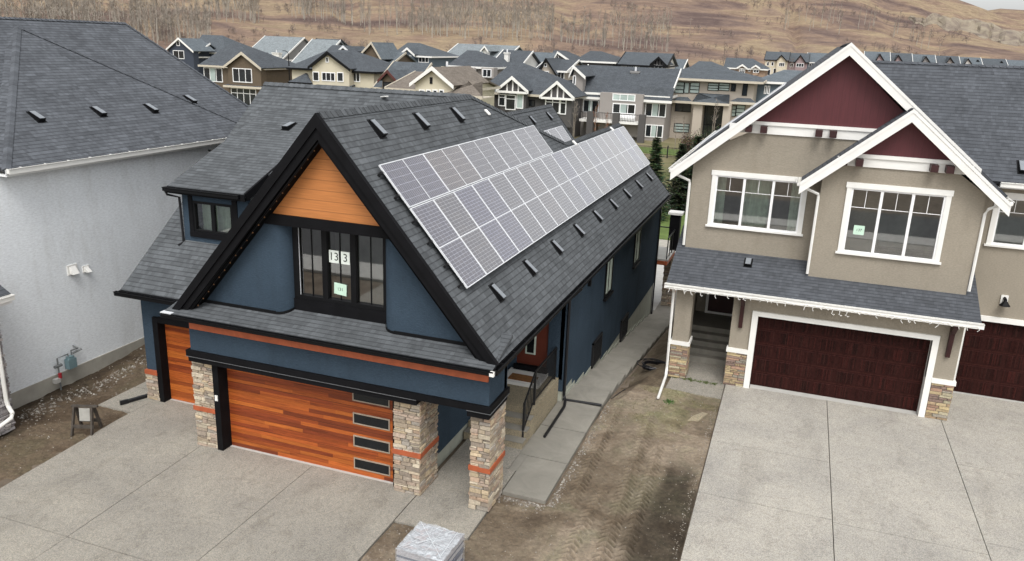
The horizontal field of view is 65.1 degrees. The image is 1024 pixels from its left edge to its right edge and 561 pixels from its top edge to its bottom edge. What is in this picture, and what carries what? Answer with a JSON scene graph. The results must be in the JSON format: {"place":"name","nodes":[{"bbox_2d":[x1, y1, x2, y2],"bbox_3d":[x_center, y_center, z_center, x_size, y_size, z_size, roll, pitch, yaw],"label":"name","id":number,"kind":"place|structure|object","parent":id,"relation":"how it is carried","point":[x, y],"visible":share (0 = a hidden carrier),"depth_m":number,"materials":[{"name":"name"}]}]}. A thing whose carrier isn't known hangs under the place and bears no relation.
{"place":"outdoors","nodes":[
{"label":"outdoors","id":0,"kind":"place"},
{"bbox_2d":[0,401,113,480],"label":"soil","id":1,"kind":"structure","parent":0,"point":[60,439],"depth_m":21.14,"materials":[{"name":"soil"}]},
{"bbox_2d":[70,404,102,435],"bbox_3d":[-11.377,3.689,21.418,0.680,0.775,0.625,2,17,-2],"label":"sawhorse","id":2,"kind":"object","parent":1,"relation":"on","point":[85,413],"visible":1,"depth_m":21.29,"materials":[{"name":"grey wood"}]},
{"bbox_2d":[35,394,126,420],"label":"soil","id":3,"kind":"structure","parent":0,"point":[112,414],"depth_m":22.94,"materials":[{"name":"soil"}]},
{"bbox_2d":[48,344,146,404],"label":"soil","id":4,"kind":"structure","parent":0,"point":[136,378],"depth_m":24.60,"materials":[{"name":"soil"}]},
{"bbox_2d":[198,41,294,104],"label":"house","id":5,"kind":"structure","parent":0,"point":[242,72],"depth_m":137.51,"materials":[{"name":"white plastic"}]},
{"bbox_2d":[203,67,222,81],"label":"window","id":6,"kind":"structure","parent":5,"relation":"in","point":[214,74],"depth_m":139.36,"materials":[{"name":"white plastic"}]},
{"bbox_2d":[232,68,252,82],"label":"window","id":7,"kind":"structure","parent":5,"relation":"in","point":[243,75],"depth_m":136.05,"materials":[{"name":"white plastic"}]},
{"bbox_2d":[231,87,255,104],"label":"window","id":8,"kind":"structure","parent":5,"relation":"in","point":[246,95],"depth_m":136.95,"materials":[{"name":"glass"}]},
{"bbox_2d":[0,400,533,560],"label":"driveway","id":9,"kind":"structure","parent":0,"point":[153,481],"depth_m":18.43,"materials":[{"name":"concrete"}]},
{"bbox_2d":[286,49,390,87],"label":"house","id":10,"kind":"structure","parent":0,"point":[342,68],"depth_m":128.25,"materials":[{"name":"black metal"}]},
{"bbox_2d":[2,348,715,560],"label":"gravel","id":11,"kind":"structure","parent":0,"point":[504,497],"depth_m":21.67,"materials":[{"name":"gravel"}]},
{"bbox_2d":[372,61,433,88],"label":"house","id":12,"kind":"structure","parent":0,"point":[395,71],"depth_m":119.74,"materials":[{"name":"black metal"}]},
{"bbox_2d":[384,61,500,105],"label":"house","id":13,"kind":"structure","parent":0,"point":[461,80],"depth_m":96.00,"materials":[{"name":"beige metal"}]},
{"bbox_2d":[360,523,545,560],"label":"soil","id":14,"kind":"structure","parent":0,"point":[476,552],"depth_m":17.07,"materials":[{"name":"soil"}]},
{"bbox_2d":[396,522,463,560],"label":"pallet","id":15,"kind":"object","parent":14,"relation":"on","point":[424,542],"visible":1,"depth_m":15.94,"materials":[{"name":"white plastic"}]},
{"bbox_2d":[448,50,510,80],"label":"house","id":16,"kind":"structure","parent":0,"point":[487,67],"depth_m":135.01,"materials":[{"name":"white plastic"}]},
{"bbox_2d":[0,0,1023,560],"bbox_3d":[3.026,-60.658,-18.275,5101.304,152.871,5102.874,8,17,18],"label":"ground","id":17,"kind":"structure","parent":0,"point":[798,34],"depth_m":467.28,"materials":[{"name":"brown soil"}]},
{"bbox_2d":[0,17,248,435],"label":"house","id":18,"kind":"structure","parent":17,"relation":"on","point":[108,130],"depth_m":24.92,"materials":[{"name":"grey"}]},
{"bbox_2d":[52,345,81,389],"bbox_3d":[-13.360,2.630,24.052,0.296,1.173,1.057,8,17,18],"label":"gas meter","id":19,"kind":"object","parent":18,"relation":"attached to","point":[70,361],"visible":1,"depth_m":23.96,"materials":[{"name":"metal"}]},
{"bbox_2d":[98,382,153,413],"bbox_3d":[-10.298,2.917,25.595,1.190,0.108,6.070,8,17,18],"label":"side pad","id":20,"kind":"object","parent":17,"relation":"on","point":[113,403],"visible":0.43,"depth_m":23.31,"materials":[{"name":"concrete"}]},
{"bbox_2d":[166,38,215,74],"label":"house","id":21,"kind":"structure","parent":17,"relation":"on","point":[193,53],"depth_m":195.10,"materials":[{"name":"white plastic"}]},
{"bbox_2d":[200,35,236,55],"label":"house","id":22,"kind":"structure","parent":17,"relation":"on","point":[219,42],"depth_m":205.95,"materials":[{"name":"grey stone"}]},
{"bbox_2d":[253,36,308,61],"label":"house","id":23,"kind":"structure","parent":17,"relation":"on","point":[278,45],"depth_m":208.53,"materials":[{"name":"metal"}]},
{"bbox_2d":[291,39,343,63],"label":"house","id":24,"kind":"structure","parent":17,"relation":"on","point":[312,47],"depth_m":177.97,"materials":[{"name":"grey"}]},
{"bbox_2d":[0,0,674,51],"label":"distant wood","id":25,"kind":"object","parent":17,"relation":"on","point":[437,24],"visible":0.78,"depth_m":375.58,"materials":[{"name":"brown plant"}]},
{"bbox_2d":[328,45,364,52],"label":"house","id":26,"kind":"structure","parent":17,"relation":"on","point":[354,48],"depth_m":168.60,"materials":[{"name":"metal"}]},
{"bbox_2d":[361,42,416,62],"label":"house","id":27,"kind":"structure","parent":17,"relation":"on","point":[387,52],"depth_m":153.47,"materials":[{"name":"white plastic"}]},
{"bbox_2d":[113,82,683,511],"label":"house","id":28,"kind":"structure","parent":17,"relation":"on","point":[397,365],"depth_m":19.72,"materials":[{"name":"grey"}]},
{"bbox_2d":[165,324,194,403],"bbox_3d":[-8.726,2.456,22.791,2.590,2.457,0.033,8,17,18],"label":"garage door","id":29,"kind":"structure","parent":28,"relation":"in","point":[177,338],"depth_m":23.07,"materials":[{"name":"brown wood"}]},
{"bbox_2d":[187,195,254,240],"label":"window","id":30,"kind":"structure","parent":28,"relation":"in","point":[218,219],"depth_m":22.57,"materials":[{"name":"glass"}]},
{"bbox_2d":[170,399,392,483],"bbox_3d":[-6.585,4.304,21.332,8.384,0.104,1.513,13,20,33],"label":"garage apron","id":31,"kind":"object","parent":28,"relation":"attached to","point":[355,474],"visible":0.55,"depth_m":20.29,"materials":[{"name":"concrete"}]},
{"bbox_2d":[227,368,392,481],"bbox_3d":[-5.032,3.455,19.932,4.810,2.437,0.052,8,17,18],"label":"garage door","id":32,"kind":"structure","parent":28,"relation":"in","point":[336,429],"depth_m":19.93,"materials":[{"name":"brown wood"}]},
{"bbox_2d":[292,227,385,323],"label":"window","id":33,"kind":"structure","parent":28,"relation":"in","point":[315,277],"depth_m":19.27,"materials":[{"name":"glass"}]},
{"bbox_2d":[377,171,463,287],"bbox_3d":[1.686,-3.914,27.464,2.089,2.410,22.000,8,17,18],"label":"panel racking","id":34,"kind":"object","parent":28,"relation":"attached to","point":[414,221],"visible":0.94,"depth_m":17.52,"materials":[{"name":"black metal"}]},
{"bbox_2d":[378,154,449,207],"bbox_3d":[-2.215,-2.332,18.507,0.040,1.145,2.150,-35,1,25],"label":"solar panel","id":35,"kind":"object","parent":34,"relation":"attached to","point":[415,180],"visible":1,"depth_m":18.40,"materials":[{"name":"glass"}]},
{"bbox_2d":[410,200,486,288],"bbox_3d":[-1.413,-0.848,18.067,0.040,2.150,1.145,-35,1,25],"label":"solar panel","id":36,"kind":"object","parent":34,"relation":"attached to","point":[450,245],"visible":1,"depth_m":18.01,"materials":[{"name":"glass"}]},
{"bbox_2d":[423,145,482,192],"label":"solar panel","id":37,"kind":"object","parent":34,"relation":"attached to","point":[453,168],"visible":1,"depth_m":20.39,"materials":[{"name":"glass"}]},
{"bbox_2d":[433,192,503,274],"bbox_3d":[-1.021,-1.145,19.120,0.040,2.150,1.145,-35,1,25],"label":"solar panel","id":38,"kind":"object","parent":34,"relation":"attached to","point":[469,232],"visible":1,"depth_m":19.09,"materials":[{"name":"glass"}]},
{"bbox_2d":[458,137,509,179],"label":"solar panel","id":39,"kind":"object","parent":34,"relation":"attached to","point":[485,158],"visible":1,"depth_m":22.36,"materials":[{"name":"glass"}]},
{"bbox_2d":[453,185,519,262],"bbox_3d":[-0.629,-1.443,20.173,0.040,2.150,1.145,-35,1,25],"label":"solar panel","id":40,"kind":"object","parent":34,"relation":"attached to","point":[487,223],"visible":1,"depth_m":20.15,"materials":[{"name":"glass"}]},
{"bbox_2d":[472,178,533,251],"bbox_3d":[-0.237,-1.740,21.225,0.040,2.150,1.145,-35,1,25],"label":"solar panel","id":41,"kind":"object","parent":34,"relation":"attached to","point":[503,214],"visible":1,"depth_m":21.20,"materials":[{"name":"glass"}]},
{"bbox_2d":[488,131,532,169],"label":"solar panel","id":42,"kind":"object","parent":34,"relation":"attached to","point":[511,149],"visible":1,"depth_m":24.31,"materials":[{"name":"glass"}]},
{"bbox_2d":[488,173,545,241],"bbox_3d":[0.155,-2.038,22.278,0.040,2.150,1.145,-35,1,25],"label":"solar panel","id":43,"kind":"object","parent":34,"relation":"attached to","point":[518,207],"visible":1,"depth_m":22.26,"materials":[{"name":"glass"}]},
{"bbox_2d":[503,168,557,233],"bbox_3d":[0.547,-2.336,23.331,0.040,2.150,1.145,-35,1,25],"label":"solar panel","id":44,"kind":"object","parent":34,"relation":"attached to","point":[531,200],"visible":1,"depth_m":23.31,"materials":[{"name":"glass"}]},
{"bbox_2d":[512,125,552,159],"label":"solar panel","id":45,"kind":"object","parent":34,"relation":"attached to","point":[533,142],"visible":1,"depth_m":26.27,"materials":[{"name":"glass"}]},
{"bbox_2d":[516,163,568,225],"bbox_3d":[0.939,-2.633,24.383,0.040,2.150,1.145,-35,1,25],"label":"solar panel","id":46,"kind":"object","parent":34,"relation":"attached to","point":[543,193],"visible":1,"depth_m":24.37,"materials":[{"name":"glass"}]},
{"bbox_2d":[529,158,577,218],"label":"solar panel","id":47,"kind":"object","parent":34,"relation":"attached to","point":[554,188],"visible":1,"depth_m":25.42,"materials":[{"name":"glass"}]},
{"bbox_2d":[540,154,587,211],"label":"solar panel","id":48,"kind":"object","parent":34,"relation":"attached to","point":[564,182],"visible":1,"depth_m":26.48,"materials":[{"name":"glass"}]},
{"bbox_2d":[551,150,595,205],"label":"solar panel","id":49,"kind":"object","parent":34,"relation":"attached to","point":[574,178],"visible":1,"depth_m":27.53,"materials":[{"name":"glass"}]},
{"bbox_2d":[561,147,603,199],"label":"solar panel","id":50,"kind":"object","parent":34,"relation":"attached to","point":[583,173],"visible":1,"depth_m":28.59,"materials":[{"name":"glass"}]},
{"bbox_2d":[570,144,610,194],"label":"solar panel","id":51,"kind":"object","parent":34,"relation":"attached to","point":[590,168],"visible":1,"depth_m":29.64,"materials":[{"name":"glass"}]},
{"bbox_2d":[578,141,617,189],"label":"solar panel","id":52,"kind":"object","parent":34,"relation":"attached to","point":[591,155],"visible":1,"depth_m":30.69,"materials":[{"name":"glass"}]},
{"bbox_2d":[586,138,623,184],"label":"solar panel","id":53,"kind":"object","parent":34,"relation":"attached to","point":[604,160],"visible":1,"depth_m":31.75,"materials":[{"name":"glass"}]},
{"bbox_2d":[594,135,629,180],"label":"solar panel","id":54,"kind":"object","parent":34,"relation":"attached to","point":[611,157],"visible":1,"depth_m":32.80,"materials":[{"name":"glass"}]},
{"bbox_2d":[600,133,634,176],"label":"solar panel","id":55,"kind":"object","parent":34,"relation":"attached to","point":[616,152],"visible":1,"depth_m":33.85,"materials":[{"name":"glass"}]},
{"bbox_2d":[607,130,640,172],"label":"solar panel","id":56,"kind":"object","parent":34,"relation":"attached to","point":[624,151],"visible":1,"depth_m":34.91,"materials":[{"name":"glass"}]},
{"bbox_2d":[613,128,645,168],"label":"solar panel","id":57,"kind":"object","parent":34,"relation":"attached to","point":[629,148],"visible":1,"depth_m":35.96,"materials":[{"name":"glass"}]},
{"bbox_2d":[619,126,649,165],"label":"solar panel","id":58,"kind":"object","parent":34,"relation":"attached to","point":[634,145],"visible":1,"depth_m":37.02,"materials":[{"name":"glass"}]},
{"bbox_2d":[513,323,548,373],"bbox_3d":[0.611,1.701,24.098,1.060,2.160,0.200,8,17,18],"label":"front door","id":59,"kind":"structure","parent":28,"relation":"in","point":[536,351],"depth_m":24.25,"materials":[{"name":"red wood"}]},
{"bbox_2d":[591,332,602,368],"bbox_3d":[2.972,2.435,28.117,0.072,0.920,1.300,8,17,18],"label":"basement window","id":60,"kind":"structure","parent":28,"relation":"in","point":[597,344],"depth_m":28.06,"materials":[{"name":"glass"}]},
{"bbox_2d":[603,256,613,301],"bbox_3d":[3.481,-0.126,28.528,0.112,1.470,1.260,8,17,18],"label":"window","id":61,"kind":"structure","parent":28,"relation":"in","point":[608,291],"depth_m":28.53,"materials":[{"name":"glass"}]},
{"bbox_2d":[619,312,628,341],"bbox_3d":[4.565,1.886,32.667,0.072,0.900,1.300,8,17,18],"label":"basement window","id":62,"kind":"structure","parent":28,"relation":"in","point":[624,322],"depth_m":32.59,"materials":[{"name":"black metal"}]},
{"bbox_2d":[632,228,641,268],"bbox_3d":[5.215,-1.373,33.215,0.112,1.520,1.360,8,17,18],"label":"window","id":63,"kind":"structure","parent":28,"relation":"in","point":[637,242],"depth_m":33.20,"materials":[{"name":"glass"}]},
{"bbox_2d":[398,43,458,66],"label":"house","id":64,"kind":"structure","parent":17,"relation":"on","point":[423,53],"depth_m":173.63,"materials":[{"name":"grey stone"}]},
{"bbox_2d":[448,43,522,56],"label":"house","id":65,"kind":"structure","parent":17,"relation":"on","point":[458,49],"depth_m":197.97,"materials":[{"name":"grey stone"}]},
{"bbox_2d":[8,0,971,72],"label":"hillside brush","id":66,"kind":"object","parent":17,"relation":"on","point":[541,46],"visible":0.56,"depth_m":412.62,"materials":[{"name":"brown plant"}]},
{"bbox_2d":[496,49,540,66],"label":"house","id":67,"kind":"structure","parent":17,"relation":"on","point":[530,58],"depth_m":157.08,"materials":[{"name":"black metal"}]},
{"bbox_2d":[536,58,582,79],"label":"house","id":68,"kind":"structure","parent":17,"relation":"on","point":[560,67],"depth_m":141.55,"materials":[{"name":"black metal"}]},
{"bbox_2d":[552,50,579,59],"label":"house","id":69,"kind":"structure","parent":17,"relation":"on","point":[561,54],"depth_m":166.30,"materials":[{"name":"white plastic"}]},
{"bbox_2d":[576,51,620,65],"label":"house","id":70,"kind":"structure","parent":17,"relation":"on","point":[597,58],"depth_m":164.84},
{"bbox_2d":[579,111,645,142],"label":"deck","id":71,"kind":"structure","parent":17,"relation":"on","point":[640,122],"depth_m":114.05,"materials":[{"name":"wood"}]},
{"bbox_2d":[569,64,681,141],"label":"house","id":72,"kind":"structure","parent":17,"relation":"on","point":[636,91],"depth_m":116.95,"materials":[{"name":"white plastic"}]},
{"bbox_2d":[583,99,598,111],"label":"window","id":73,"kind":"structure","parent":72,"relation":"in","point":[588,105],"depth_m":118.54,"materials":[{"name":"glass"}]},
{"bbox_2d":[612,93,635,101],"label":"window","id":74,"kind":"structure","parent":72,"relation":"in","point":[617,97],"depth_m":115.02,"materials":[{"name":"glass"}]},
{"bbox_2d":[612,103,635,114],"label":"window","id":75,"kind":"structure","parent":72,"relation":"in","point":[621,108],"depth_m":115.41,"materials":[{"name":"white plastic"}]},
{"bbox_2d":[645,124,663,137],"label":"window","id":76,"kind":"structure","parent":72,"relation":"in","point":[651,130],"depth_m":116.37,"materials":[{"name":"white plastic"}]},
{"bbox_2d":[645,102,666,117],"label":"window","id":77,"kind":"structure","parent":72,"relation":"in","point":[651,109],"depth_m":115.52,"materials":[{"name":"glass"}]},
{"bbox_2d":[617,51,678,68],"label":"house","id":78,"kind":"structure","parent":17,"relation":"on","point":[648,60],"depth_m":162.41,"materials":[{"name":"black metal"}]},
{"bbox_2d":[724,58,770,76],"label":"house","id":79,"kind":"structure","parent":17,"relation":"on","point":[751,66],"depth_m":215.82,"materials":[{"name":"beige brick"}]},
{"bbox_2d":[764,51,790,74],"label":"house","id":80,"kind":"structure","parent":17,"relation":"on","point":[776,61],"depth_m":304.52,"materials":[{"name":"beige metal"}]},
{"bbox_2d":[787,53,809,70],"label":"house","id":81,"kind":"structure","parent":17,"relation":"on","point":[800,61],"depth_m":303.59,"materials":[{"name":"black metal"}]},
{"bbox_2d":[657,42,1023,420],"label":"house","id":82,"kind":"structure","parent":17,"relation":"on","point":[916,169],"depth_m":24.76,"materials":[{"name":"grey"}]},
{"bbox_2d":[705,294,733,315],"bbox_3d":[7.826,0.119,29.717,1.100,2.400,0.140,8,17,18],"label":"front door","id":83,"kind":"structure","parent":82,"relation":"in","point":[721,305],"depth_m":29.90,"materials":[{"name":"wood"}]},
{"bbox_2d":[705,170,806,236],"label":"window","id":84,"kind":"structure","parent":82,"relation":"in","point":[765,203],"depth_m":25.90,"materials":[{"name":"glass"}]},
{"bbox_2d":[666,286,979,331],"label":"icicle lights","id":85,"kind":"object","parent":82,"relation":"hanging from","point":[826,308],"visible":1,"depth_m":23.70},
{"bbox_2d":[750,316,930,411],"bbox_3d":[10.115,2.521,24.995,4.950,2.450,0.042,8,17,18],"label":"garage door","id":86,"kind":"structure","parent":82,"relation":"in","point":[881,369],"depth_m":24.96,"materials":[{"name":"red wood"}]},
{"bbox_2d":[750,384,1023,414],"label":"neighbour apron","id":87,"kind":"object","parent":82,"relation":"attached to","point":[835,400],"visible":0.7,"depth_m":25.31,"materials":[{"name":"concrete"}]},
{"bbox_2d":[835,182,953,264],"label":"window","id":88,"kind":"structure","parent":82,"relation":"in","point":[915,218],"depth_m":25.03,"materials":[{"name":"white plastic"}]},
{"bbox_2d":[953,321,1023,401],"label":"garage door","id":89,"kind":"structure","parent":82,"relation":"in","point":[991,362],"depth_m":25.54,"materials":[{"name":"red wood"}]},
{"bbox_2d":[984,192,1023,249],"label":"window","id":90,"kind":"structure","parent":82,"relation":"in","point":[1005,231],"depth_m":25.91,"materials":[{"name":"white plastic"}]},
{"bbox_2d":[864,51,890,60],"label":"house","id":91,"kind":"structure","parent":17,"relation":"on","point":[877,56],"depth_m":303.00,"materials":[{"name":"black metal"}]},
{"bbox_2d":[890,53,912,61],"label":"house","id":92,"kind":"structure","parent":17,"relation":"on","point":[907,57],"depth_m":305.53,"materials":[{"name":"black metal"}]},
{"bbox_2d":[912,54,936,62],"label":"house","id":93,"kind":"structure","parent":17,"relation":"on","point":[923,58],"depth_m":308.33,"materials":[{"name":"black metal"}]},
{"bbox_2d":[935,55,960,63],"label":"house","id":94,"kind":"structure","parent":17,"relation":"on","point":[948,59],"depth_m":310.95,"materials":[{"name":"black metal"}]},
{"bbox_2d":[976,58,1007,65],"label":"house","id":95,"kind":"structure","parent":17,"relation":"on","point":[987,61],"depth_m":316.90,"materials":[{"name":"grey stone"}]},
{"bbox_2d":[508,373,532,382],"bbox_3d":[0.329,2.893,23.805,0.820,0.022,0.430,8,17,18],"label":"door mat","id":96,"kind":"object","parent":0,"point":[521,377],"depth_m":23.80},
{"bbox_2d":[491,62,586,136],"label":"house","id":97,"kind":"structure","parent":0,"point":[523,85],"depth_m":114.88,"materials":[{"name":"white plastic"}]},
{"bbox_2d":[505,94,515,109],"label":"window","id":98,"kind":"structure","parent":97,"relation":"in","point":[510,100],"depth_m":114.88,"materials":[{"name":"white plastic"}]},
{"bbox_2d":[502,290,676,503],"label":"path","id":99,"kind":"structure","parent":0,"point":[540,464],"depth_m":23.33,"materials":[{"name":"concrete"}]},
{"bbox_2d":[543,398,601,437],"bbox_3d":[1.698,3.972,23.112,1.195,0.129,2.686,8,17,18],"label":"drain pipe","id":100,"kind":"object","parent":99,"relation":"on","point":[559,414],"visible":1,"depth_m":23.86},
{"bbox_2d":[468,384,720,560],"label":"soil","id":101,"kind":"structure","parent":0,"point":[608,478],"depth_m":19.48,"materials":[{"name":"soil"}]},
{"bbox_2d":[628,377,717,426],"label":"grass tufts","id":102,"kind":"object","parent":101,"relation":"on","point":[672,401],"visible":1,"depth_m":24.66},
{"bbox_2d":[621,324,673,388],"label":"soil","id":103,"kind":"structure","parent":0,"point":[654,377],"depth_m":27.59,"materials":[{"name":"soil"}]},
{"bbox_2d":[611,358,665,398],"bbox_3d":[3.962,3.341,26.805,1.190,0.404,3.985,16,21,39],"label":"cable coil","id":104,"kind":"object","parent":103,"relation":"on","point":[650,361],"visible":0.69,"depth_m":28.10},
{"bbox_2d":[638,146,688,239],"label":"lawn","id":105,"kind":"structure","parent":0,"point":[664,233],"depth_m":62.85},
{"bbox_2d":[647,137,671,222],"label":"spruce tree","id":106,"kind":"object","parent":105,"relation":"on","point":[654,159],"visible":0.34,"depth_m":61.58,"materials":[{"name":"green plant"}]},
{"bbox_2d":[662,143,692,213],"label":"spruce tree","id":107,"kind":"object","parent":105,"relation":"on","point":[680,194],"visible":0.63,"depth_m":65.27,"materials":[{"name":"green plant"}]},
{"bbox_2d":[669,136,702,210],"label":"spruce tree","id":108,"kind":"object","parent":105,"relation":"on","point":[698,138],"visible":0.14,"depth_m":65.25,"materials":[{"name":"green plant"}]},
{"bbox_2d":[651,251,675,309],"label":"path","id":109,"kind":"structure","parent":0,"point":[658,284],"depth_m":44.82,"materials":[{"name":"concrete"}]},
{"bbox_2d":[666,361,725,398],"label":"neighbour porch path","id":110,"kind":"structure","parent":0,"point":[704,372],"depth_m":26.23,"materials":[{"name":"concrete"}]},
{"bbox_2d":[669,64,766,139],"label":"house","id":111,"kind":"structure","parent":0,"point":[699,89],"depth_m":118.22,"materials":[{"name":"beige metal"}]},
{"bbox_2d":[703,105,723,124],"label":"window","id":112,"kind":"structure","parent":111,"relation":"in","point":[709,110],"depth_m":118.78,"materials":[{"name":"glass"}]},
{"bbox_2d":[756,70,801,102],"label":"house","id":113,"kind":"structure","parent":0,"point":[776,80],"depth_m":123.27,"materials":[{"name":"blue stone"}]},
{"bbox_2d":[680,384,1023,560],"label":"neighbour driveway","id":114,"kind":"structure","parent":0,"point":[907,487],"depth_m":20.31,"materials":[{"name":"concrete"}]},
{"bbox_2d":[908,13,1023,45],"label":"eroded bank","id":115,"kind":"structure","parent":0,"point":[985,30],"depth_m":630.83,"materials":[{"name":"soil"}]},
{"bbox_2d":[961,0,1023,9],"label":"sky","id":116,"kind":"structure","parent":0,"point":[985,4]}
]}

